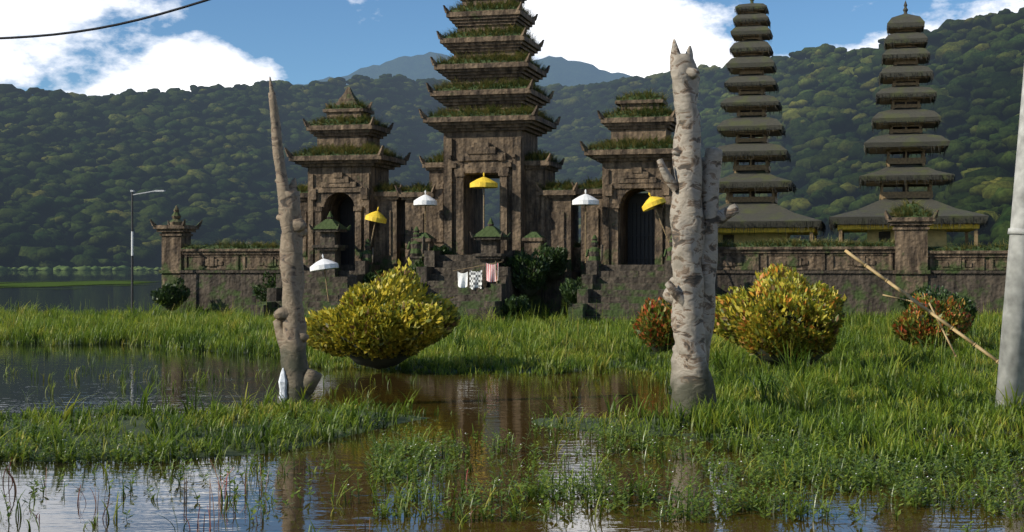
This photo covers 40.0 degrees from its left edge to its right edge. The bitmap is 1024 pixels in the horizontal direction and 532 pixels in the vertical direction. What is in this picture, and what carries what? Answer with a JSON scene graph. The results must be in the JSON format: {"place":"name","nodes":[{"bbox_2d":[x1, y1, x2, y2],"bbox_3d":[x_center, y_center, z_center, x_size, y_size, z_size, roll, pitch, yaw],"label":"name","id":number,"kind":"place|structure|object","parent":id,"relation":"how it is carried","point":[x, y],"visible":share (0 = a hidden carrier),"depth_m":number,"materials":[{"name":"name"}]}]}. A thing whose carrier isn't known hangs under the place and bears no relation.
{"place":"outdoors","nodes":[
{"label":"outdoors","id":0,"kind":"place"},
{"bbox_2d":[0,0,209,38],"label":"power cable","id":1,"kind":"object","parent":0,"point":[113,25],"visible":1,"depth_m":11.99,"materials":[{"name":"black plastic"}]},
{"bbox_2d":[131,192,132,310],"bbox_3d":[-12.211,-0.356,45.225,0.080,4.050,0.080,0,0,14],"label":"lamp pole","id":2,"kind":"object","parent":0,"point":[132,250],"visible":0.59,"depth_m":45.20,"materials":[{"name":"grey metal"}]},
{"bbox_2d":[130,190,164,194],"bbox_3d":[-11.682,-2.353,45.096,1.190,0.177,0.110,0,0,14],"label":"lamp arm","id":3,"kind":"object","parent":2,"relation":"attached to","point":[148,192],"visible":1,"depth_m":45.07},
{"bbox_2d":[150,277,190,310],"bbox_3d":[-10.978,0.890,45.215,1.351,1.122,0.992,0,0,0],"label":"bush","id":4,"kind":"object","parent":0,"point":[165,290],"depth_m":44.98,"materials":[{"name":"green plant"}]},
{"bbox_2d":[252,271,275,301],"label":"shrub","id":5,"kind":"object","parent":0,"point":[259,295],"depth_m":44.19,"materials":[{"name":"green plant"}]},
{"bbox_2d":[323,258,328,300],"bbox_3d":[-5.452,0.571,41.374,0.040,1.600,0.044,-8,-2,14],"label":"parasol pole","id":6,"kind":"object","parent":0,"point":[326,283],"visible":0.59,"depth_m":41.36,"materials":[{"name":"brown wood"}]},
{"bbox_2d":[310,254,338,271],"bbox_3d":[-5.547,-0.125,41.399,0.848,0.475,0.848,-8,-2,14],"label":"parasol","id":7,"kind":"object","parent":6,"relation":"on","point":[323,264],"visible":0.99,"depth_m":41.12,"materials":[{"name":"white fabric"}]},
{"bbox_2d":[363,270,381,284],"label":"shrub","id":8,"kind":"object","parent":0,"point":[370,276],"depth_m":42.31,"materials":[{"name":"green plant"}]},
{"bbox_2d":[294,52,632,86],"bbox_3d":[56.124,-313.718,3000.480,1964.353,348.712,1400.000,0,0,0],"label":"mountain","id":9,"kind":"structure","parent":0,"point":[562,71],"depth_m":3152.38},
{"bbox_2d":[0,24,1014,267],"bbox_3d":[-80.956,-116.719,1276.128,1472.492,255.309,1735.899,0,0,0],"label":"hill terrain","id":10,"kind":"structure","parent":0,"point":[393,174],"depth_m":1141.67,"materials":[{"name":"green plant"}]},
{"bbox_2d":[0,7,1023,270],"bbox_3d":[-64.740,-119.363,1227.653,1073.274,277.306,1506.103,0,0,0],"label":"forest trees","id":11,"kind":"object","parent":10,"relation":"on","point":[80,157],"visible":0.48,"depth_m":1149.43,"materials":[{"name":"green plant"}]},
{"bbox_2d":[0,271,1023,531],"bbox_3d":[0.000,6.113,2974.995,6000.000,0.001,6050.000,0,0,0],"label":"lake water","id":12,"kind":"structure","parent":0,"point":[512,403],"depth_m":11.40,"materials":[{"name":"liquid"}]},
{"bbox_2d":[0,280,148,287],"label":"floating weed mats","id":13,"kind":"object","parent":12,"relation":"on","point":[38,284],"depth_m":143.70,"materials":[{"name":"green plant"}]},
{"bbox_2d":[0,265,161,270],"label":"shoreline trees","id":14,"kind":"object","parent":12,"relation":"on","point":[83,268],"visible":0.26,"depth_m":883.63,"materials":[{"name":"green plant"}]},
{"bbox_2d":[2,458,478,531],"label":"reeds","id":15,"kind":"object","parent":12,"relation":"on","point":[78,502],"visible":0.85,"depth_m":9.54,"materials":[{"name":"green plant"}]},
{"bbox_2d":[20,371,918,472],"bbox_3d":[0.298,1.621,16.733,11.895,0.001,13.139,0,0,16],"label":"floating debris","id":16,"kind":"object","parent":12,"relation":"on","point":[437,419],"visible":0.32,"depth_m":12.98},
{"bbox_2d":[0,403,1023,531],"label":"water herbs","id":17,"kind":"object","parent":12,"relation":"in","point":[863,469],"visible":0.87,"depth_m":10.38,"materials":[{"name":"green plant"}]},
{"bbox_2d":[0,310,1023,531],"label":"marsh ground","id":18,"kind":"structure","parent":0,"point":[229,451],"depth_m":13.67,"materials":[{"name":"green plant"}]},
{"bbox_2d":[268,77,321,406],"bbox_3d":[-2.496,-0.147,16.188,0.600,4.071,0.398,0,0,-15],"label":"dead trunk","id":19,"kind":"object","parent":18,"relation":"on","point":[290,328],"visible":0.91,"depth_m":16.10,"materials":[{"name":"grey wood"}]},
{"bbox_2d":[278,368,286,402],"bbox_3d":[-2.616,1.364,16.078,0.110,0.400,0.095,0,0,0],"label":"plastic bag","id":20,"kind":"object","parent":19,"relation":"on","point":[282,381],"visible":0.85,"depth_m":16.05,"materials":[{"name":"white plastic"}]},
{"bbox_2d":[305,257,460,369],"bbox_3d":[-2.059,0.729,21.844,2.503,1.752,2.389,0,0,0],"label":"shrub","id":21,"kind":"object","parent":18,"relation":"on","point":[420,315],"depth_m":21.33,"materials":[{"name":"yellow plant"}]},
{"bbox_2d":[0,294,1023,470],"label":"meadow grass","id":22,"kind":"structure","parent":18,"relation":"on","point":[764,395],"depth_m":21.72,"materials":[{"name":"green plant"}]},
{"bbox_2d":[3,410,1023,522],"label":"aquatic plants","id":23,"kind":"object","parent":18,"relation":"on","point":[664,456],"depth_m":10.33,"materials":[{"name":"green plant"}]},
{"bbox_2d":[149,0,1007,316],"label":"temple stones","id":24,"kind":"object","parent":18,"relation":"on","point":[491,146],"visible":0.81,"depth_m":42.66,"materials":[{"name":"brown stone"}]},
{"bbox_2d":[309,211,350,276],"bbox_3d":[-5.539,-0.505,42.840,1.007,2.340,1.007,0,0,14],"label":"shrine","id":25,"kind":"object","parent":24,"relation":"on","point":[330,247],"visible":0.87,"depth_m":42.60,"materials":[{"name":"stone"}]},
{"bbox_2d":[313,219,347,229],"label":"shrine roof","id":26,"kind":"structure","parent":25,"relation":"attached to","point":[329,223],"depth_m":42.57,"materials":[{"name":"green plant"}]},
{"bbox_2d":[359,239,376,273],"bbox_3d":[-4.399,-0.259,43.019,0.508,1.148,0.420,0,0,14],"label":"statue","id":27,"kind":"object","parent":24,"relation":"on","point":[367,253],"visible":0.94,"depth_m":42.90,"materials":[{"name":"stone"}]},
{"bbox_2d":[370,222,375,249],"bbox_3d":[-4.306,-0.891,43.358,0.040,1.650,0.044,12,3,14],"label":"parasol pole","id":28,"kind":"object","parent":24,"relation":"on","point":[372,234],"visible":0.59,"depth_m":43.34,"materials":[{"name":"brown wood"}]},
{"bbox_2d":[365,206,386,223],"bbox_3d":[-4.159,-1.603,43.322,0.666,0.475,0.667,12,3,14],"label":"parasol","id":29,"kind":"object","parent":24,"relation":"on","point":[377,216],"visible":1,"depth_m":43.11,"materials":[{"name":"yellow fabric"}]},
{"bbox_2d":[407,226,424,267],"bbox_3d":[-2.869,-0.541,42.535,0.581,1.312,0.480,0,0,14],"label":"statue","id":30,"kind":"object","parent":24,"relation":"attached to","point":[415,253],"visible":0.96,"depth_m":42.37,"materials":[{"name":"stone"}]},
{"bbox_2d":[406,258,425,281],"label":"shrub","id":31,"kind":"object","parent":24,"relation":"on","point":[420,263],"depth_m":41.73,"materials":[{"name":"green plant"}]},
{"bbox_2d":[414,190,436,205],"bbox_3d":[-2.641,-2.087,42.893,0.727,0.475,0.727,0,0,14],"label":"parasol","id":32,"kind":"object","parent":24,"relation":"on","point":[424,200],"visible":1,"depth_m":42.65,"materials":[{"name":"white fabric"}]},
{"bbox_2d":[430,245,452,254],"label":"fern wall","id":33,"kind":"structure","parent":24,"relation":"on","point":[444,249],"depth_m":42.39,"materials":[{"name":"green plant"}]},
{"bbox_2d":[453,261,499,283],"bbox_3d":[-0.990,0.711,40.161,1.436,1.704,0.569,0,0,0],"label":"cloth line","id":34,"kind":"object","parent":24,"relation":"on","point":[483,265],"visible":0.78,"depth_m":40.01,"materials":[{"name":"brown wood"}]},
{"bbox_2d":[458,272,467,287],"bbox_3d":[-1.415,0.396,40.367,0.300,0.470,0.099,0,0,14],"label":"white cloth","id":35,"kind":"object","parent":34,"relation":"hanging from","point":[462,279],"visible":1,"depth_m":40.37,"materials":[{"name":"white fabric"}]},
{"bbox_2d":[469,270,481,289],"bbox_3d":[-1.039,0.396,40.222,0.380,0.570,0.099,0,0,14],"label":"checkered cloth","id":36,"kind":"object","parent":34,"relation":"hanging from","point":[475,278],"visible":1,"depth_m":40.22,"materials":[{"name":"fabric"}]},
{"bbox_2d":[486,263,497,281],"bbox_3d":[-0.566,0.186,40.053,0.360,0.550,0.099,0,0,14],"label":"hanging cloth","id":37,"kind":"object","parent":34,"relation":"hanging from","point":[490,273],"visible":1,"depth_m":40.05,"materials":[{"name":"pink fabric"}]},
{"bbox_2d":[483,187,484,227],"bbox_3d":[-0.846,-1.511,42.238,0.038,2.350,0.044,0,0,14],"label":"parasol pole","id":38,"kind":"object","parent":24,"relation":"on","point":[483,207],"visible":0.59,"depth_m":42.23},
{"bbox_2d":[470,173,497,187],"bbox_3d":[-0.846,-2.588,42.240,0.848,0.475,0.848,0,0,14],"label":"parasol","id":39,"kind":"object","parent":24,"relation":"on","point":[483,181],"visible":1,"depth_m":41.95,"materials":[{"name":"yellow fabric"}]},
{"bbox_2d":[470,218,511,287],"bbox_3d":[-0.615,-0.018,40.684,1.007,2.760,1.007,0,0,14],"label":"shrine","id":40,"kind":"object","parent":24,"relation":"on","point":[490,253],"visible":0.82,"depth_m":40.44,"materials":[{"name":"stone"}]},
{"bbox_2d":[474,226,507,236],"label":"shrine roof","id":41,"kind":"structure","parent":40,"relation":"attached to","point":[490,231],"depth_m":40.40,"materials":[{"name":"green plant"}]},
{"bbox_2d":[340,193,654,264],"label":"doors","id":42,"kind":"structure","parent":24,"relation":"on","point":[641,237],"depth_m":43.18,"materials":[{"name":"black wood"}]},
{"bbox_2d":[572,189,598,205],"bbox_3d":[2.174,-2.039,41.538,0.808,0.475,0.808,0,0,14],"label":"parasol","id":43,"kind":"object","parent":24,"relation":"on","point":[584,199],"visible":1,"depth_m":41.27,"materials":[{"name":"white fabric"}]},
{"bbox_2d":[585,235,603,270],"bbox_3d":[2.443,-0.302,41.313,0.544,1.230,0.450,0,0,14],"label":"statue","id":44,"kind":"object","parent":24,"relation":"on","point":[594,252],"visible":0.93,"depth_m":41.19,"materials":[{"name":"stone"}]},
{"bbox_2d":[181,0,1008,250],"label":"moss","id":45,"kind":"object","parent":24,"relation":"on","point":[385,186],"depth_m":42.61,"materials":[{"name":"green plant"}]},
{"bbox_2d":[650,196,668,242],"bbox_3d":[4.436,-1.061,41.075,0.040,2.100,0.044,-23,-5,13],"label":"parasol pole","id":46,"kind":"object","parent":24,"relation":"on","point":[661,223],"visible":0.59,"depth_m":41.08,"materials":[{"name":"brown wood"}]},
{"bbox_2d":[642,193,665,211],"bbox_3d":[4.090,-1.944,41.163,0.727,0.475,0.727,-23,-5,13],"label":"umbrella","id":47,"kind":"object","parent":46,"relation":"attached to","point":[651,202],"visible":1,"depth_m":40.91,"materials":[{"name":"yellow fabric"}]},
{"bbox_2d":[663,235,672,264],"bbox_3d":[4.674,-0.303,40.757,0.544,1.230,0.450,0,0,14],"label":"statue","id":48,"kind":"object","parent":24,"relation":"on","point":[667,251],"visible":0.3,"depth_m":40.68,"materials":[{"name":"stone"}]},
{"bbox_2d":[719,9,816,242],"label":"meru","id":49,"kind":"structure","parent":24,"relation":"attached to","point":[739,138],"depth_m":54.50,"materials":[{"name":"brown wood"}]},
{"bbox_2d":[717,0,822,230],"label":"pagoda roof","id":50,"kind":"structure","parent":49,"relation":"on","point":[756,213],"depth_m":53.97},
{"bbox_2d":[717,6,825,239],"bbox_3d":[9.386,-5.526,55.010,5.529,9.013,5.532,0,0,14],"label":"roof fringe","id":51,"kind":"object","parent":49,"relation":"on","point":[779,154],"visible":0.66,"depth_m":53.86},
{"bbox_2d":[839,27,977,245],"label":"meru","id":52,"kind":"structure","parent":24,"relation":"attached to","point":[917,127],"depth_m":52.45,"materials":[{"name":"brown wood"}]},
{"bbox_2d":[829,0,988,227],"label":"pagoda roof","id":53,"kind":"structure","parent":52,"relation":"on","point":[874,210],"depth_m":51.90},
{"bbox_2d":[828,25,988,235],"bbox_3d":[14.811,-5.062,53.020,5.575,7.991,5.541,0,0,14],"label":"roof fringe","id":54,"kind":"object","parent":53,"relation":"attached to","point":[885,122],"visible":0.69,"depth_m":51.90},
{"bbox_2d":[631,296,674,354],"bbox_3d":[2.786,1.071,25.512,1.269,1.096,1.031,0,0,0],"label":"shrub","id":55,"kind":"object","parent":18,"relation":"on","point":[653,308],"depth_m":25.25,"materials":[{"name":"green plant"}]},
{"bbox_2d":[657,39,738,417],"bbox_3d":[1.988,-0.286,15.035,0.903,4.292,0.606,0,0,0],"label":"dead trunk","id":56,"kind":"object","parent":18,"relation":"on","point":[689,294],"visible":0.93,"depth_m":14.96,"materials":[{"name":"grey wood"}]},
{"bbox_2d":[713,263,847,366],"bbox_3d":[4.114,0.750,21.695,2.457,1.707,2.475,0,0,0],"label":"shrub","id":57,"kind":"object","parent":18,"relation":"on","point":[772,291],"depth_m":21.44,"materials":[{"name":"yellow plant"}]},
{"bbox_2d":[844,249,998,363],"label":"bamboo poles","id":58,"kind":"object","parent":18,"relation":"on","point":[933,314],"visible":0.94,"depth_m":16.16,"materials":[{"name":"beige wood"}]},
{"bbox_2d":[891,291,973,349],"bbox_3d":[7.784,1.030,25.871,1.636,1.181,1.263,0,0,0],"label":"shrub","id":59,"kind":"object","parent":18,"relation":"on","point":[906,325],"depth_m":25.70,"materials":[{"name":"green plant"}]},
{"bbox_2d":[919,283,977,328],"bbox_3d":[9.567,1.006,30.995,1.318,1.234,1.630,0,0,0],"label":"shrub","id":60,"kind":"object","parent":18,"relation":"on","point":[970,309],"depth_m":30.81,"materials":[{"name":"green plant"}]},
{"bbox_2d":[995,71,1023,409],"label":"concrete pole","id":61,"kind":"object","parent":18,"relation":"on","point":[1011,362],"visible":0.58,"depth_m":15.19,"materials":[{"name":"grey concrete"}]},
{"bbox_2d":[0,0,1023,95],"label":"sky","id":62,"kind":"structure","parent":0,"point":[228,43],"materials":[{"name":"blue"}]},
{"bbox_2d":[500,294,529,319],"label":"shrub","id":63,"kind":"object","parent":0,"point":[522,303],"depth_m":39.48,"materials":[{"name":"green plant"}]},
{"bbox_2d":[502,243,552,297],"bbox_3d":[0.439,0.122,40.918,1.534,1.619,1.230,0,0,0],"label":"shrub","id":64,"kind":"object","parent":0,"point":[528,260],"depth_m":40.68,"materials":[{"name":"green plant"}]},
{"bbox_2d":[541,246,569,280],"bbox_3d":[1.219,-0.084,41.556,0.994,1.050,1.003,0,0,0],"label":"shrub","id":65,"kind":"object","parent":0,"point":[564,260],"depth_m":41.34,"materials":[{"name":"green plant"}]},
{"bbox_2d":[559,277,586,306],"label":"shrub","id":66,"kind":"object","parent":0,"point":[567,287],"depth_m":40.28,"materials":[{"name":"green plant"}]},
{"bbox_2d":[585,204,585,262],"bbox_3d":[2.174,-1.112,41.536,0.038,2.050,0.044,0,0,14],"label":"white tedung pole","id":67,"kind":"object","parent":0,"point":[585,232],"visible":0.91,"depth_m":41.52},
{"bbox_2d":[180,250,1005,323],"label":"stone wall","id":68,"kind":"structure","parent":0,"point":[614,290],"depth_m":40.85,"materials":[{"name":"stone"}]},
{"bbox_2d":[897,286,925,310],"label":"shrub","id":69,"kind":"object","parent":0,"point":[903,303],"depth_m":39.45,"materials":[{"name":"green plant"}]},
{"bbox_3d":[9.386,0.248,55.000,3.700,0.870,3.700,0,0,14],"label":"meru base","id":70,"kind":"object","parent":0,"visible":0},
{"bbox_2d":[718,233,789,242],"bbox_3d":[9.386,-0.787,55.001,2.800,1.300,2.800,0,0,14],"label":"meru cell","id":71,"kind":"object","parent":70,"relation":"on","point":[747,236],"depth_m":53.62},
{"bbox_2d":[718,228,817,234],"bbox_3d":[9.386,-1.337,55.002,4.928,0.160,4.928,0,0,14],"label":"trim","id":72,"kind":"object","parent":71,"relation":"on","point":[802,231],"visible":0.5,"depth_m":52.64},
{"bbox_3d":[14.833,0.210,53.000,3.700,0.940,3.700,0,0,14],"label":"meru tower base","id":73,"kind":"object","parent":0,"visible":0},
{"bbox_2d":[867,229,946,246],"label":"pavilion wall","id":74,"kind":"structure","parent":73,"relation":"on","point":[936,238],"depth_m":51.43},
{"bbox_2d":[837,224,979,232],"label":"fascia trim","id":75,"kind":"structure","parent":74,"relation":"on","point":[860,228],"depth_m":51.00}
]}

